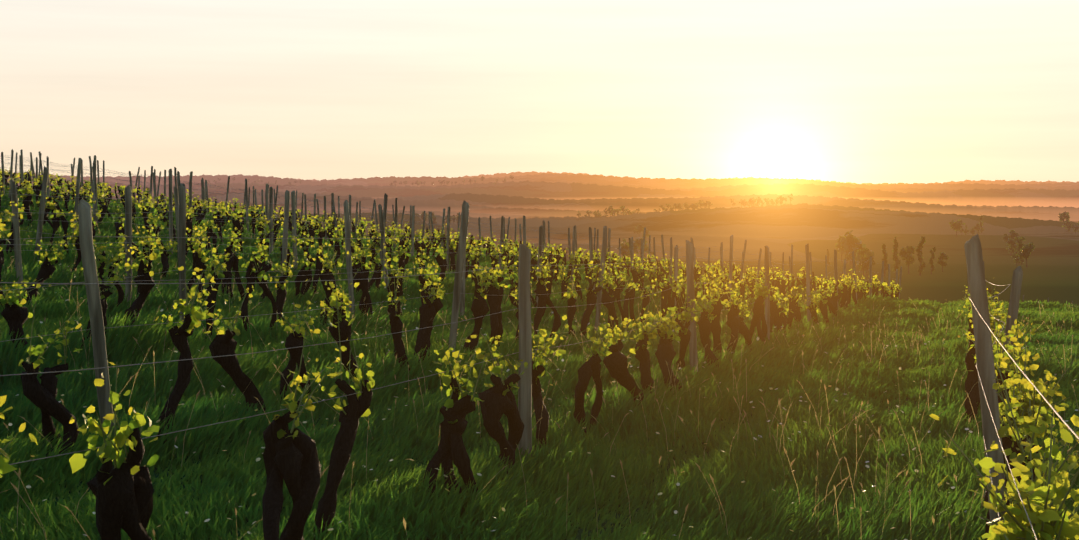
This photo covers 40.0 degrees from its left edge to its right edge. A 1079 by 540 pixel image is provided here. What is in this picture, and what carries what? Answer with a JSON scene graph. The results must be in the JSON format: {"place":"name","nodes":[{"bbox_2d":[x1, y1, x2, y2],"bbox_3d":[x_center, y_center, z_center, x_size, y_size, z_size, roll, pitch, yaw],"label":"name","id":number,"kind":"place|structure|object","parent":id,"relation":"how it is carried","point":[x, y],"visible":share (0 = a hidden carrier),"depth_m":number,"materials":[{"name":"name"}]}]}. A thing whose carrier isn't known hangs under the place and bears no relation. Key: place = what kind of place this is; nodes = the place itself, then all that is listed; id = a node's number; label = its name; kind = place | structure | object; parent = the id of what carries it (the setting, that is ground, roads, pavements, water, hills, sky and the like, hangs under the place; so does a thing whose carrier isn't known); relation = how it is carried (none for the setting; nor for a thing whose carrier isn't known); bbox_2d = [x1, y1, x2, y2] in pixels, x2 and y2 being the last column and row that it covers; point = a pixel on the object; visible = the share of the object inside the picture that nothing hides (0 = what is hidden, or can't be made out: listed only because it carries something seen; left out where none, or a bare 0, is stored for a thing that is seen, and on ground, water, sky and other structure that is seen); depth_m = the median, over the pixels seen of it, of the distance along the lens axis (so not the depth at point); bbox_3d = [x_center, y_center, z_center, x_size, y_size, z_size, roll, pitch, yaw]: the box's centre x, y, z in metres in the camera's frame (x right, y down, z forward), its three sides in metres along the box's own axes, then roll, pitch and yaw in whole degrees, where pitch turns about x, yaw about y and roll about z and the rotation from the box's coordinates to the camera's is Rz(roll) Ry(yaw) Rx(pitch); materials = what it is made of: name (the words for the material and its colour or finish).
{"place":"outdoors","nodes":[
{"label":"outdoors","id":0,"kind":"place"},
{"bbox_2d":[0,183,1078,539],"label":"grass field","id":1,"kind":"structure","parent":0,"point":[764,501],"depth_m":14.02,"materials":[{"name":"green plant"}]},
{"bbox_2d":[0,212,1078,539],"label":"grass stalks","id":2,"kind":"object","parent":1,"relation":"on","point":[18,474],"depth_m":14.81,"materials":[{"name":"green plant"}]},
{"bbox_2d":[9,240,1077,539],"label":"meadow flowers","id":3,"kind":"object","parent":1,"relation":"on","point":[551,420],"visible":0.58,"depth_m":13.78,"materials":[{"name":"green plant"}]},
{"bbox_2d":[0,0,1078,183],"label":"sky","id":4,"kind":"structure","parent":0,"point":[853,91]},
{"bbox_2d":[1,171,1078,539],"bbox_3d":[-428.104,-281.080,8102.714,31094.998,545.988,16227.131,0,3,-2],"label":"hilly ground terrain","id":5,"kind":"structure","parent":0,"point":[817,217],"depth_m":1469.15,"materials":[{"name":"brown soil"}]},
{"bbox_2d":[1,149,1022,524],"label":"vineyard posts","id":6,"kind":"object","parent":5,"relation":"on","point":[979,299],"visible":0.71,"depth_m":19.57,"materials":[{"name":"grey wood"}]},
{"bbox_2d":[0,155,1078,539],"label":"vineyard wires","id":7,"kind":"object","parent":6,"relation":"attached to","point":[344,279],"visible":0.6,"depth_m":16.02,"materials":[{"name":"grey metal"}]},
{"bbox_2d":[0,168,1078,539],"bbox_3d":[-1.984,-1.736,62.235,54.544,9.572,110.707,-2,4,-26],"label":"vine","id":8,"kind":"object","parent":5,"relation":"on","point":[124,498],"depth_m":14.95,"materials":[{"name":"green plant"}]},
{"bbox_2d":[197,175,1078,298],"bbox_3d":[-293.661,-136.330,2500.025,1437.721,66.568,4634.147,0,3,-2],"label":"trees","id":9,"kind":"object","parent":5,"relation":"on","point":[859,248],"visible":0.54,"depth_m":641.98,"materials":[{"name":"green plant"}]}
]}

